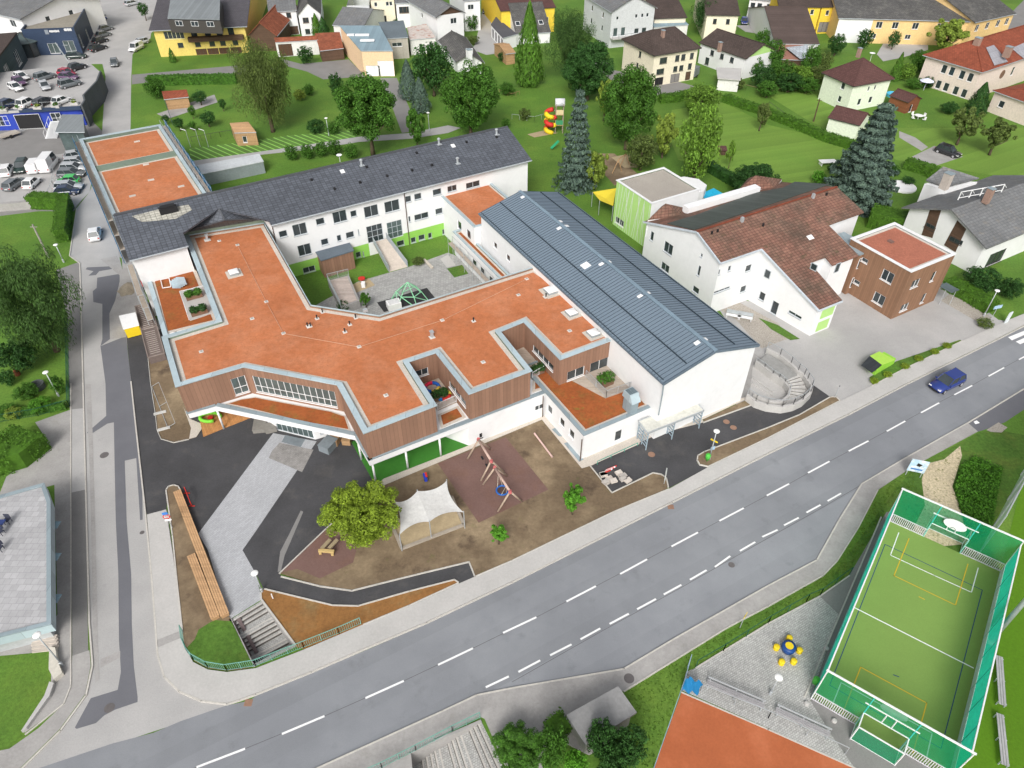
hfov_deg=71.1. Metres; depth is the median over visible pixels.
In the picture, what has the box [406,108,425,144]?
young tree
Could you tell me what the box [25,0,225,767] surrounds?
side street
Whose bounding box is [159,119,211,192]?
scaffold
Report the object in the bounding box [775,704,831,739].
bench
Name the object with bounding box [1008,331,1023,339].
crossing marking
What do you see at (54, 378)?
shrub
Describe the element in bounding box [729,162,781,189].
shrub tree
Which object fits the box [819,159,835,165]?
garden table
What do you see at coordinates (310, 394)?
window
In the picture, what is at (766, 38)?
shrub
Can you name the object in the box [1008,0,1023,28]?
village street
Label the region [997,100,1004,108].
window
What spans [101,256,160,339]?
yard concrete
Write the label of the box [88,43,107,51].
parked car
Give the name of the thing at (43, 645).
step
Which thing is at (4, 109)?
planter
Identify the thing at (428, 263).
plank
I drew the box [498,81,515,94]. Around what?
shrub
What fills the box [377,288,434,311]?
rubber mat
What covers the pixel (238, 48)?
garage door
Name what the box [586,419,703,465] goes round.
gravel margin
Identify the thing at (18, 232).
ground
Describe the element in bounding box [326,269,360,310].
raised terrace
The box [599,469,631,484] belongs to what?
pallet stack
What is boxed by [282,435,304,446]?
entrance mat
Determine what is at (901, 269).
brown annex
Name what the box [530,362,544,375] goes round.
planter
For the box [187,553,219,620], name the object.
long bench
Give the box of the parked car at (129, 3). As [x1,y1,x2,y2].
[123,0,140,6]
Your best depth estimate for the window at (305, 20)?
183.93 m
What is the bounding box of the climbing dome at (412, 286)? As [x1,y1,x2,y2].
[391,282,427,304]
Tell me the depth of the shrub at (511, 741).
51.99 m
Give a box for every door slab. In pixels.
[552,428,561,435]
[564,442,583,461]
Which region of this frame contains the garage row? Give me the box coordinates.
[491,17,516,47]
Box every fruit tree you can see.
[827,33,846,55]
[857,28,874,47]
[888,30,901,49]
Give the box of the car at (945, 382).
[928,367,966,394]
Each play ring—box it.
[424,381,440,392]
[436,390,451,400]
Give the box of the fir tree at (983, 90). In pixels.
[965,82,989,115]
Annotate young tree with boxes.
[359,292,370,307]
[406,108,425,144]
[490,524,508,544]
[563,483,586,514]
[725,140,735,168]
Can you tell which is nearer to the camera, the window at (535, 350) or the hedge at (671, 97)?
the window at (535, 350)
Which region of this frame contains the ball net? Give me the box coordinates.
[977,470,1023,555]
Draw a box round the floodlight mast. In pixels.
[1001,598,1023,632]
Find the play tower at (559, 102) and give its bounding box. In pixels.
[543,98,564,148]
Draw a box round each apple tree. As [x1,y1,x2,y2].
[757,103,771,130]
[951,106,985,144]
[980,117,1017,155]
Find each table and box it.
[0,519,7,529]
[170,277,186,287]
[318,539,338,555]
[358,276,365,287]
[781,640,795,654]
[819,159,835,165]
[911,111,926,119]
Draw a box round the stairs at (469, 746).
[408,720,501,767]
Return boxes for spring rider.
[423,472,427,481]
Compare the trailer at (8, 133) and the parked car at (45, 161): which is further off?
the trailer at (8, 133)
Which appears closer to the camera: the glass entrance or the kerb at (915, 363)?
the kerb at (915, 363)
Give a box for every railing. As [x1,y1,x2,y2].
[178,617,360,670]
[368,712,479,767]
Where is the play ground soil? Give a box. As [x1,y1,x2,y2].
[281,420,666,589]
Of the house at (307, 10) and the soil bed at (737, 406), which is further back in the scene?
the house at (307, 10)
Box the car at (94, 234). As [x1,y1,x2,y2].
[87,226,102,241]
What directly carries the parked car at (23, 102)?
on the parking deck
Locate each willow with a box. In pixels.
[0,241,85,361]
[227,36,292,132]
[543,5,596,72]
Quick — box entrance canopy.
[939,283,958,304]
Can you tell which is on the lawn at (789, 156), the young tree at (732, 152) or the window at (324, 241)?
the young tree at (732, 152)
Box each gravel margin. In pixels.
[184,409,201,438]
[381,415,543,484]
[542,416,587,467]
[582,439,638,467]
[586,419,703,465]
[685,397,745,424]
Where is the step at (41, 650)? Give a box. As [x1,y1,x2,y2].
[32,645,59,652]
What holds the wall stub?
on the path at (62, 531)
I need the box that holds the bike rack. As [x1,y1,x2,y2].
[597,443,637,463]
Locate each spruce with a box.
[551,89,596,196]
[823,102,899,217]
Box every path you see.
[0,479,69,731]
[194,125,458,166]
[198,433,316,617]
[265,563,473,604]
[721,303,786,347]
[899,131,926,150]
[913,446,961,545]
[941,294,991,321]
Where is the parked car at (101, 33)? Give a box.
[95,30,111,36]
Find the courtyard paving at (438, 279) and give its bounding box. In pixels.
[317,253,481,314]
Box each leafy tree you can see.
[409,41,453,96]
[560,39,614,100]
[596,79,610,120]
[650,112,678,157]
[675,100,723,179]
[682,82,721,116]
[689,0,715,33]
[749,64,776,87]
[751,56,763,69]
[756,80,778,97]
[766,38,786,63]
[770,59,797,85]
[775,72,805,91]
[787,65,813,86]
[796,76,819,93]
[800,43,821,72]
[810,65,828,86]
[818,52,834,68]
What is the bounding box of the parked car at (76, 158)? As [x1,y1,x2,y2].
[63,155,88,163]
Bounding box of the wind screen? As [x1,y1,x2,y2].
[682,677,702,694]
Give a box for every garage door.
[13,114,44,128]
[195,49,207,54]
[207,48,218,53]
[219,47,229,53]
[230,47,241,52]
[278,44,293,56]
[290,26,298,33]
[366,66,380,75]
[377,61,394,75]
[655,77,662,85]
[670,73,679,82]
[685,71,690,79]
[817,22,828,31]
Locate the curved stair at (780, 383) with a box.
[745,342,814,413]
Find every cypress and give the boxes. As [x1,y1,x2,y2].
[513,0,546,87]
[890,52,903,80]
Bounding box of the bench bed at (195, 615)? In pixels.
[167,486,251,670]
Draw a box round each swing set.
[467,437,504,480]
[482,465,522,511]
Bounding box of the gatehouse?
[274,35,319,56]
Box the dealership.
[21,9,93,54]
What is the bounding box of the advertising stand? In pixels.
[1004,311,1012,323]
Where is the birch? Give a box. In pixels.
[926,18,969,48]
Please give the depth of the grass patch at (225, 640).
59.63 m
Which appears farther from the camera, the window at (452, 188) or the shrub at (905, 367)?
the window at (452, 188)
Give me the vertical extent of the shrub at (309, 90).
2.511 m
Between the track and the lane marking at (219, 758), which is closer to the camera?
the lane marking at (219, 758)
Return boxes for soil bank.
[262,581,456,648]
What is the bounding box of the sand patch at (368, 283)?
[353,278,373,292]
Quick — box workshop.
[339,25,394,75]
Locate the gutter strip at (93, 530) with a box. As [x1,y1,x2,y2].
[85,384,99,682]
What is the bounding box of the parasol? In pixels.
[920,78,933,87]
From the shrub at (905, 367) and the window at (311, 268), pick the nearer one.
the shrub at (905, 367)
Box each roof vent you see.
[204,234,210,241]
[428,330,434,338]
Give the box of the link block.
[838,232,863,293]
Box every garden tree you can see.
[160,114,169,121]
[172,116,183,130]
[187,105,195,118]
[187,121,196,130]
[191,89,206,104]
[199,110,215,126]
[218,99,225,110]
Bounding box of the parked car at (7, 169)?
[0,163,13,177]
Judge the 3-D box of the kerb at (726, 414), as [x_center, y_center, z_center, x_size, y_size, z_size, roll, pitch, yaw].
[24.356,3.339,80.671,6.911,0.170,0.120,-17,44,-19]
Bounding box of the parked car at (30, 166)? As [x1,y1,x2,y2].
[24,158,38,173]
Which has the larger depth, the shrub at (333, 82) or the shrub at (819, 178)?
the shrub at (333, 82)
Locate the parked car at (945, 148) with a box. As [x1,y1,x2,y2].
[934,142,961,157]
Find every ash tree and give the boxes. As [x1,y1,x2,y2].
[332,71,396,155]
[439,58,500,132]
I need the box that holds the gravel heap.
[117,282,134,296]
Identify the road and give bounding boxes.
[41,327,1023,767]
[969,390,1023,431]
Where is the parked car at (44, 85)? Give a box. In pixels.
[38,79,51,90]
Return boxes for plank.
[424,259,432,268]
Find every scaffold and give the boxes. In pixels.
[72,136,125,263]
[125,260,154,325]
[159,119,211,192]
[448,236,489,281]
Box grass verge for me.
[0,651,50,748]
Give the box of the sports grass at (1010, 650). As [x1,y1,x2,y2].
[962,485,1023,767]
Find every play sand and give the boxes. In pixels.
[528,131,554,136]
[611,155,637,167]
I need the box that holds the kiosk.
[55,114,89,149]
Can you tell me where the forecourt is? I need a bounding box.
[592,385,828,491]
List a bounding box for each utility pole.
[32,224,46,252]
[813,98,821,121]
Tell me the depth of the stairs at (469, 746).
54.29 m
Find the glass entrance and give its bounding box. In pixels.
[17,32,40,57]
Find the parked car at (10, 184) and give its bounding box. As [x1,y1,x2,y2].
[1,177,25,190]
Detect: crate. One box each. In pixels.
[252,419,266,433]
[264,423,276,433]
[317,435,337,454]
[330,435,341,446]
[341,437,351,445]
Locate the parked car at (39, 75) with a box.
[32,70,56,81]
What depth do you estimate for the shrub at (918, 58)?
164.11 m
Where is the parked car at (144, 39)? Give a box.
[135,36,149,43]
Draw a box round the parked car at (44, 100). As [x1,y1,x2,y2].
[31,96,51,106]
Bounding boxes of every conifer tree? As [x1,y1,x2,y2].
[168,48,176,62]
[311,13,318,34]
[318,16,329,32]
[397,59,418,100]
[410,77,431,113]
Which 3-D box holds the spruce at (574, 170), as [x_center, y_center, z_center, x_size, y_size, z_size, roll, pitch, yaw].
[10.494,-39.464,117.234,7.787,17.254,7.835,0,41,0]
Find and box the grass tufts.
[625,471,917,765]
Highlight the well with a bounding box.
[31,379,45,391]
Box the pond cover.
[892,180,916,193]
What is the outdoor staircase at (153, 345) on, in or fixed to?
on the school yard at (207, 471)
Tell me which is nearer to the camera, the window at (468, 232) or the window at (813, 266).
the window at (813, 266)
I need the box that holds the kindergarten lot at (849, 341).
[720,282,1004,399]
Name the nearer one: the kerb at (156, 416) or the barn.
the kerb at (156, 416)
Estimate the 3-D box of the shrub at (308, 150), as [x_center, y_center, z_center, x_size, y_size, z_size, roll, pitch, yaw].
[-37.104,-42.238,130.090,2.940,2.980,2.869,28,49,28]
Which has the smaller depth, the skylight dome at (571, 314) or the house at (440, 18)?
the skylight dome at (571, 314)
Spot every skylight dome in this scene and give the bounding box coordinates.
[225,268,242,278]
[538,285,559,298]
[561,308,581,320]
[582,328,603,341]
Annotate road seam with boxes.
[195,359,1018,767]
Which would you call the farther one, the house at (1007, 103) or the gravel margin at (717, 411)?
the house at (1007, 103)
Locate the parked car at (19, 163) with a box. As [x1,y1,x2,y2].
[13,156,27,173]
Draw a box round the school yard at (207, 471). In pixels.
[126,329,373,587]
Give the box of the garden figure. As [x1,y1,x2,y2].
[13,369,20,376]
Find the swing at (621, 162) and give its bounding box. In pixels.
[612,154,629,173]
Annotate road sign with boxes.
[162,511,172,527]
[991,305,1002,318]
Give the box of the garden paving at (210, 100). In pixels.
[158,95,216,117]
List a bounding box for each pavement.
[0,650,90,767]
[57,263,80,407]
[67,320,82,408]
[71,408,84,492]
[71,490,87,655]
[147,314,1023,702]
[321,423,977,767]
[382,755,408,767]
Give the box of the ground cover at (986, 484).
[954,454,1003,525]
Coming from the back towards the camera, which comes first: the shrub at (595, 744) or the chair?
the chair
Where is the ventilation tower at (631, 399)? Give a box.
[622,387,640,413]
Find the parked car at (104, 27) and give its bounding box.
[98,24,113,30]
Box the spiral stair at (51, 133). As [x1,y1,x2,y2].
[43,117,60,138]
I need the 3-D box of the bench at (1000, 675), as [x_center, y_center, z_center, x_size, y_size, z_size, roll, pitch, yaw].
[38.949,23.753,57.265,0.642,0.530,4.371,16,44,18]
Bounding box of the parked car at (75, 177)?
[54,174,80,182]
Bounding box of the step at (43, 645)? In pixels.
[31,641,58,649]
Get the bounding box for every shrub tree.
[586,150,608,189]
[625,133,658,170]
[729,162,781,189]
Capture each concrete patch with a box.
[441,255,454,266]
[737,353,761,403]
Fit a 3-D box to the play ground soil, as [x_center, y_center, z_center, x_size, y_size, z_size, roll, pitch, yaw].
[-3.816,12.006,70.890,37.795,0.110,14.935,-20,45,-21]
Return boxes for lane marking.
[196,748,244,767]
[282,715,324,734]
[365,680,403,698]
[438,647,472,665]
[485,676,508,687]
[503,617,536,633]
[518,660,539,671]
[550,644,571,655]
[566,586,595,601]
[580,628,599,639]
[609,613,628,624]
[620,559,646,573]
[637,598,655,609]
[663,584,681,594]
[671,532,697,546]
[690,570,706,579]
[714,555,730,566]
[719,508,743,520]
[739,541,755,551]
[767,483,788,495]
[808,461,829,472]
[848,441,868,451]
[887,421,905,431]
[921,402,938,412]
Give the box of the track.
[380,78,410,132]
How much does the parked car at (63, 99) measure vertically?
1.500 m
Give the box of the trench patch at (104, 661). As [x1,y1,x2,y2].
[100,651,119,667]
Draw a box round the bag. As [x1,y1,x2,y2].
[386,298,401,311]
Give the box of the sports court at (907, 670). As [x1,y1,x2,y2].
[804,488,1023,767]
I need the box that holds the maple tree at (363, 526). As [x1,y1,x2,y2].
[316,479,401,549]
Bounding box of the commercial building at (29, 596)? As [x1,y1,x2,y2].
[0,483,61,651]
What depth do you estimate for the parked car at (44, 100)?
139.54 m
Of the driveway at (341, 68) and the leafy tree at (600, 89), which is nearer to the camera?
the leafy tree at (600, 89)
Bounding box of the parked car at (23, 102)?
[15,96,33,108]
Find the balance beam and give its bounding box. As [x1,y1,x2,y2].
[534,433,552,456]
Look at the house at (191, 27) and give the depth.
172.92 m
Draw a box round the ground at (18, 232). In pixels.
[0,0,1023,767]
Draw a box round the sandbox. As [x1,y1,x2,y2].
[391,495,463,549]
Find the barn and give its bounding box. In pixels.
[247,5,299,50]
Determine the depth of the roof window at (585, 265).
86.29 m
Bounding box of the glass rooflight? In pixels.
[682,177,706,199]
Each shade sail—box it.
[395,479,464,550]
[591,188,615,220]
[703,188,721,197]
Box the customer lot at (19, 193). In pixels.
[0,154,92,207]
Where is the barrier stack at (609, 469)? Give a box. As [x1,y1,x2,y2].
[605,465,616,472]
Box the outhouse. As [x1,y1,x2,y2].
[716,67,740,91]
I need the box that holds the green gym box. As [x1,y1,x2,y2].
[612,167,700,245]
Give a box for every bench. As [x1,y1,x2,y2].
[173,489,228,618]
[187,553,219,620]
[198,411,221,422]
[706,676,765,710]
[726,309,741,318]
[737,311,753,321]
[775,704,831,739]
[993,712,1009,767]
[994,655,1006,707]
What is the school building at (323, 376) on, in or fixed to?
on the ground at (18, 232)
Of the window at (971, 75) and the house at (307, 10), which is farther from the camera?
the house at (307, 10)
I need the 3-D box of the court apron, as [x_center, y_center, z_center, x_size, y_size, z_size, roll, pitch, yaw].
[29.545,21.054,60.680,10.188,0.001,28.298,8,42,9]
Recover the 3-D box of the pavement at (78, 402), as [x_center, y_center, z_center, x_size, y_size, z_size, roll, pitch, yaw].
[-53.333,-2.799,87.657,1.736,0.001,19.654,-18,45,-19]
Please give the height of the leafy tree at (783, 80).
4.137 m
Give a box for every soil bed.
[149,360,201,441]
[698,397,838,465]
[703,401,749,420]
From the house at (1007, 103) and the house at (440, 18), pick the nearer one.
the house at (1007, 103)
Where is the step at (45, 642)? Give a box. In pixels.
[31,638,58,645]
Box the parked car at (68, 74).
[57,71,78,79]
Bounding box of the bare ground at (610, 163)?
[597,153,636,184]
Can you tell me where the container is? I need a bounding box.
[119,312,141,337]
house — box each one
[0,0,106,32]
[0,32,27,72]
[149,0,266,56]
[267,0,299,34]
[297,0,323,35]
[332,7,384,38]
[347,0,370,7]
[369,0,395,21]
[394,0,409,27]
[406,0,464,45]
[438,30,484,73]
[450,0,480,30]
[481,0,555,31]
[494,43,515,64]
[508,1,550,44]
[583,0,656,47]
[621,26,701,85]
[644,0,686,22]
[693,0,739,38]
[698,28,778,78]
[747,0,770,15]
[747,6,819,48]
[769,0,821,28]
[815,0,833,33]
[818,47,894,109]
[826,0,970,44]
[918,25,1023,99]
[936,0,1016,42]
[987,83,1023,125]
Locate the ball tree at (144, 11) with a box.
[137,3,148,20]
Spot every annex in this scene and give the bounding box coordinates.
[407,24,435,54]
[849,222,956,318]
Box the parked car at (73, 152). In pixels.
[63,149,86,158]
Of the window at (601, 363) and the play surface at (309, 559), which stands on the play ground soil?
the play surface at (309, 559)
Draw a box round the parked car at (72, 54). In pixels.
[66,51,86,59]
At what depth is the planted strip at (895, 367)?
87.41 m
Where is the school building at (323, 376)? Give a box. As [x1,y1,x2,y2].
[147,222,630,481]
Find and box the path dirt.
[269,443,312,471]
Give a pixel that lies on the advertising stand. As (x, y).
(1008, 317)
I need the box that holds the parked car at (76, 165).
[59,161,85,170]
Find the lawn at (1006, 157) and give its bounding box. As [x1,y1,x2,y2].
[769,90,1023,174]
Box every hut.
[162,89,189,109]
[230,122,258,145]
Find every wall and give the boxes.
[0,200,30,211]
[21,681,54,732]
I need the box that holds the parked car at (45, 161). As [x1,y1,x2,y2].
[35,151,59,172]
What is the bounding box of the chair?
[3,514,11,524]
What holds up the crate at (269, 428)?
on the school yard at (207, 471)
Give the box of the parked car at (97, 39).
[91,36,108,43]
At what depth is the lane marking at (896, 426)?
79.24 m
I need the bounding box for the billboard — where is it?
[905,459,929,477]
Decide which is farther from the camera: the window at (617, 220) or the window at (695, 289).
the window at (617, 220)
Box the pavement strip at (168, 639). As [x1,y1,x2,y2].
[157,631,181,646]
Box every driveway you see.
[0,409,71,494]
[132,66,245,83]
[284,59,364,78]
[474,14,495,54]
[595,63,693,94]
[737,25,754,32]
[877,44,927,60]
[912,146,962,164]
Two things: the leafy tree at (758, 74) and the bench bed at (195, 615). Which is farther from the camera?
the leafy tree at (758, 74)
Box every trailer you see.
[0,130,23,138]
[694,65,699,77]
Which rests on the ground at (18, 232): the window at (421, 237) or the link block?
the link block
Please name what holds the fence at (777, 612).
on the ground at (18, 232)
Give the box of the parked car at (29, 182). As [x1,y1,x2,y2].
[21,177,41,189]
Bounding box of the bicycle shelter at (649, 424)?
[636,404,703,449]
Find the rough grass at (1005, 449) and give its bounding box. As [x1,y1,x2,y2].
[820,431,1023,593]
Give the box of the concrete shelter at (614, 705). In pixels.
[566,686,636,752]
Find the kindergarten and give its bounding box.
[642,175,863,335]
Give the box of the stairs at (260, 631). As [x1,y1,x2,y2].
[231,600,295,666]
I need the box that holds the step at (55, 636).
[33,634,57,641]
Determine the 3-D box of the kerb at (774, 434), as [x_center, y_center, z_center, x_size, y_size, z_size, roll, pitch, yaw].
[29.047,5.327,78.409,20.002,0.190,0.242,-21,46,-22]
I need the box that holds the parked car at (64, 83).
[56,77,81,88]
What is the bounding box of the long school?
[113,126,531,315]
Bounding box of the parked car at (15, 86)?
[6,80,23,91]
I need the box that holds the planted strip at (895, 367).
[869,340,960,380]
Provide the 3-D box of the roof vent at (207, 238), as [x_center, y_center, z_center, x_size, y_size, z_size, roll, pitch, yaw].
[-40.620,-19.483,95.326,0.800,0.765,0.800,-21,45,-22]
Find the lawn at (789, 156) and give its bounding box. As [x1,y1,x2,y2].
[671,102,844,182]
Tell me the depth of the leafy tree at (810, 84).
153.80 m
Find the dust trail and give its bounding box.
[278,511,302,571]
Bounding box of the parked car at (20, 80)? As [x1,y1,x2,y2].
[11,75,27,85]
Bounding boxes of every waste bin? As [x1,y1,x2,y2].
[705,453,710,461]
[812,676,819,685]
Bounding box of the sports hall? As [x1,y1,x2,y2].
[478,190,759,438]
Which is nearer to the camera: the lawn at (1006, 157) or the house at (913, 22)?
the lawn at (1006, 157)
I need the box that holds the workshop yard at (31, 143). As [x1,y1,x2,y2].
[0,122,101,215]
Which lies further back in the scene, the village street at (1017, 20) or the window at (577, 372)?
the village street at (1017, 20)
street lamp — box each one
[32,631,63,666]
[42,370,59,396]
[53,243,64,262]
[251,570,262,591]
[710,429,719,458]
[769,673,782,695]
[983,289,999,315]
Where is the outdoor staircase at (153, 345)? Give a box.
[134,302,166,363]
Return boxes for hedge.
[0,401,67,418]
[0,424,51,475]
[23,190,64,209]
[51,193,73,242]
[147,72,237,85]
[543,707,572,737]
[658,90,688,103]
[701,160,737,187]
[720,93,855,148]
[865,203,908,228]
[902,157,941,177]
[941,275,1000,313]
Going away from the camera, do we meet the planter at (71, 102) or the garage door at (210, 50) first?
the planter at (71, 102)
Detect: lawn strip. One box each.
[447,265,467,276]
[759,318,798,339]
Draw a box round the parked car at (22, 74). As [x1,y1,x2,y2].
[13,70,29,79]
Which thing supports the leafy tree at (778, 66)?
on the ground at (18, 232)
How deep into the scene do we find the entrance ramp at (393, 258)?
103.77 m
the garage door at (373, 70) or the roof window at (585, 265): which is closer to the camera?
the roof window at (585, 265)
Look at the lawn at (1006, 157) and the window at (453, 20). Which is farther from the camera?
the window at (453, 20)
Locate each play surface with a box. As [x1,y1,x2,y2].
[282,530,356,577]
[438,437,547,522]
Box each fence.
[0,319,69,421]
[151,382,174,431]
[654,654,691,767]
[696,567,853,666]
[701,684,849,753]
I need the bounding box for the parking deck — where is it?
[0,63,107,130]
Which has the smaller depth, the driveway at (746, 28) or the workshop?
the workshop
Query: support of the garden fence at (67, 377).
on the ground at (18, 232)
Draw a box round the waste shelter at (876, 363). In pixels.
[861,351,895,374]
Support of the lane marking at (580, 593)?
on the road at (479, 627)
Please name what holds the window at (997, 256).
in the chalet
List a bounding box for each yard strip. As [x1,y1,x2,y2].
[114,221,128,258]
[122,257,140,281]
[131,367,154,422]
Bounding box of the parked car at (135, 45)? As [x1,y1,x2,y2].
[128,40,143,51]
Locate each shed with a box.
[197,154,265,184]
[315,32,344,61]
[315,243,355,277]
[379,20,408,58]
[653,21,688,34]
[776,44,808,69]
[888,88,921,113]
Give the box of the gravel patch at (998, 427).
[987,422,1006,431]
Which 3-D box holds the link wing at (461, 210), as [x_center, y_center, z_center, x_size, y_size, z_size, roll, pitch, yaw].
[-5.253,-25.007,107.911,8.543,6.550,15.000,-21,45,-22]
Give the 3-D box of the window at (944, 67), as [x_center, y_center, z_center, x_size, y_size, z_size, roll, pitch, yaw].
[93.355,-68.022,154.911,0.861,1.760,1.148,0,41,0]
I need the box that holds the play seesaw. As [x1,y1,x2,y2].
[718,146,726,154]
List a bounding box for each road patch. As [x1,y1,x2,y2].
[75,337,142,728]
[86,266,111,275]
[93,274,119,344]
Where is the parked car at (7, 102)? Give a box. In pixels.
[0,98,15,108]
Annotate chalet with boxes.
[901,166,1023,271]
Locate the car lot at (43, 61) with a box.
[22,34,150,69]
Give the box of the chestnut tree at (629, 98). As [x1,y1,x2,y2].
[599,62,661,149]
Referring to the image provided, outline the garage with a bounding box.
[826,105,870,139]
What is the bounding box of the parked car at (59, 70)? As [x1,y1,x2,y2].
[56,67,76,74]
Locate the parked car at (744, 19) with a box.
[740,16,747,24]
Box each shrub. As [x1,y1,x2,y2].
[0,336,37,372]
[0,369,15,386]
[0,403,17,415]
[3,406,20,419]
[11,382,39,400]
[27,396,50,413]
[47,374,64,393]
[142,76,165,97]
[282,145,299,159]
[292,89,305,99]
[296,46,313,63]
[299,144,314,158]
[301,83,314,94]
[306,118,325,133]
[313,140,327,156]
[324,121,340,133]
[326,139,341,154]
[327,72,343,94]
[337,300,348,309]
[343,142,357,157]
[411,256,424,265]
[464,15,478,29]
[466,34,478,44]
[490,719,546,767]
[497,50,503,60]
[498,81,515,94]
[501,118,509,126]
[519,107,530,119]
[533,723,568,767]
[563,748,589,767]
[585,716,617,759]
[596,744,633,767]
[612,723,649,767]
[737,78,744,88]
[755,27,769,43]
[812,170,826,182]
[869,377,878,383]
[883,371,892,377]
[899,63,916,79]
[900,362,910,369]
[901,175,915,184]
[905,77,924,88]
[907,49,927,71]
[914,355,923,361]
[925,76,935,87]
[930,348,939,353]
[939,101,959,113]
[942,342,952,348]
[961,266,1003,293]
[977,317,994,328]
[996,277,1023,299]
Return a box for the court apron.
[811,512,927,767]
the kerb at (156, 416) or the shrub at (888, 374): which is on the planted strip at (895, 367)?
the shrub at (888, 374)
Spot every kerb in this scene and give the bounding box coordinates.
[21,208,93,767]
[25,383,71,734]
[130,326,1023,704]
[148,359,188,442]
[165,484,182,631]
[260,579,458,606]
[260,599,295,644]
[279,483,377,573]
[281,561,474,591]
[317,388,1023,767]
[363,582,458,624]
[475,488,668,576]
[590,465,668,492]
[623,490,877,691]
[681,691,855,767]
[695,575,849,667]
[696,396,839,466]
[703,405,750,422]
[708,400,840,466]
[872,340,963,385]
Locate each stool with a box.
[773,643,779,650]
[778,658,784,665]
[786,634,792,640]
[790,657,797,665]
[796,647,802,654]
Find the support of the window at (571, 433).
in the wing at (585, 422)
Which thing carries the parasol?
on the ground at (18, 232)
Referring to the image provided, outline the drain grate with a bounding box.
[244,699,252,705]
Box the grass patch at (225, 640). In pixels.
[187,620,252,668]
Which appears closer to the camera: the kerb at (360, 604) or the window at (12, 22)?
the kerb at (360, 604)
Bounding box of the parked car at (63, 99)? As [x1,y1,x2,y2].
[50,95,72,104]
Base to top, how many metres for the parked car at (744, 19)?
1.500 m
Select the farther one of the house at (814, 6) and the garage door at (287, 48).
the house at (814, 6)
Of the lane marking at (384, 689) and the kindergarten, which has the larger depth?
the kindergarten
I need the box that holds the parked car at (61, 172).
[55,167,85,177]
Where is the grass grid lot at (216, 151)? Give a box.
[189,131,357,160]
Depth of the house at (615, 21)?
177.86 m
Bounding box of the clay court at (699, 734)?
[655,693,851,767]
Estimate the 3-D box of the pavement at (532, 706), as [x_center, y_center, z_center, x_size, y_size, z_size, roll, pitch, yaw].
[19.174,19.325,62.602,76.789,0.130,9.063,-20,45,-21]
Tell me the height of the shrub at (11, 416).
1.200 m
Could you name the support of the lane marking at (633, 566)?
on the road at (479, 627)
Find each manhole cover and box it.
[100,452,108,457]
[104,703,114,712]
[624,673,633,682]
[728,562,734,567]
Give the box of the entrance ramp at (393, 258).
[372,233,407,271]
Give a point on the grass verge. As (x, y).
(25, 679)
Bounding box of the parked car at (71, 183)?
[52,179,84,189]
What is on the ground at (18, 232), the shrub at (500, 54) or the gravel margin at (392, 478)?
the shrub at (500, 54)
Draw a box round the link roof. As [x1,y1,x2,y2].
[184,208,264,234]
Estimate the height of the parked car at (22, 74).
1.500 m
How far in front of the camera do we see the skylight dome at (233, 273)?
89.00 m
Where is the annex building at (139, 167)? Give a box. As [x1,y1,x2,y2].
[79,124,205,267]
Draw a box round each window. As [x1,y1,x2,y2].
[0,116,10,125]
[3,63,9,71]
[9,19,16,27]
[13,50,22,66]
[47,43,60,53]
[50,113,60,120]
[62,41,76,51]
[163,31,184,39]
[175,21,182,25]
[190,21,198,25]
[206,21,214,26]
[227,28,233,34]
[230,375,249,395]
[252,376,337,408]
[279,230,288,238]
[292,222,307,236]
[297,243,312,257]
[302,17,308,23]
[303,265,314,273]
[316,217,324,225]
[321,238,329,245]
[332,209,347,224]
[346,231,354,238]
[350,210,357,217]
[356,252,360,258]
[363,204,378,218]
[384,199,399,213]
[392,42,401,46]
[397,240,404,247]
[399,6,408,13]
[405,195,411,202]
[411,237,416,243]
[414,193,420,200]
[414,212,428,221]
[415,367,428,377]
[418,234,425,240]
[433,188,441,196]
[435,208,442,215]
[447,185,457,192]
[449,381,465,408]
[450,18,456,23]
[466,180,479,189]
[467,229,470,239]
[468,4,473,9]
[532,345,552,372]
[534,403,543,411]
[547,404,551,416]
[558,417,564,429]
[567,366,583,381]
[568,429,573,440]
[580,261,590,269]
[590,357,607,371]
[613,28,617,36]
[614,430,621,442]
[615,216,623,227]
[620,27,624,35]
[649,231,653,241]
[656,68,663,75]
[659,57,666,64]
[660,262,668,272]
[662,241,672,256]
[692,286,698,295]
[713,286,729,294]
[739,285,745,293]
[745,264,751,272]
[758,291,765,301]
[763,269,770,278]
[769,300,778,315]
[788,310,801,320]
[810,262,817,271]
[834,262,841,272]
[852,279,859,286]
[861,257,867,264]
[871,291,885,306]
[875,22,882,28]
[879,269,894,284]
[892,22,898,28]
[899,303,908,312]
[909,279,919,289]
[911,23,918,29]
[925,222,934,229]
[935,80,941,89]
[941,64,947,73]
[941,82,949,91]
[948,67,955,76]
[949,236,959,244]
[952,86,959,95]
[957,70,965,79]
[960,89,967,98]
[966,73,973,82]
[985,248,1006,267]
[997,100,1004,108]
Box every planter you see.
[0,106,7,111]
[32,103,42,109]
[50,102,60,107]
[69,99,79,104]
[183,287,202,300]
[189,303,207,316]
[431,386,448,401]
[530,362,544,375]
[596,370,615,387]
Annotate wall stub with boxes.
[49,647,63,681]
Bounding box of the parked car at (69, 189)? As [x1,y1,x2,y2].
[53,184,80,195]
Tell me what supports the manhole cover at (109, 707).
on the road patch at (119, 403)
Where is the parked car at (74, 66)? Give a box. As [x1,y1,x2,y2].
[67,62,87,71]
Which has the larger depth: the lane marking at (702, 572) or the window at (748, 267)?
the window at (748, 267)
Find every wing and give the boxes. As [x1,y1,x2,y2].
[441,183,507,246]
[453,229,508,282]
[528,361,650,460]
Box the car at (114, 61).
[110,57,118,66]

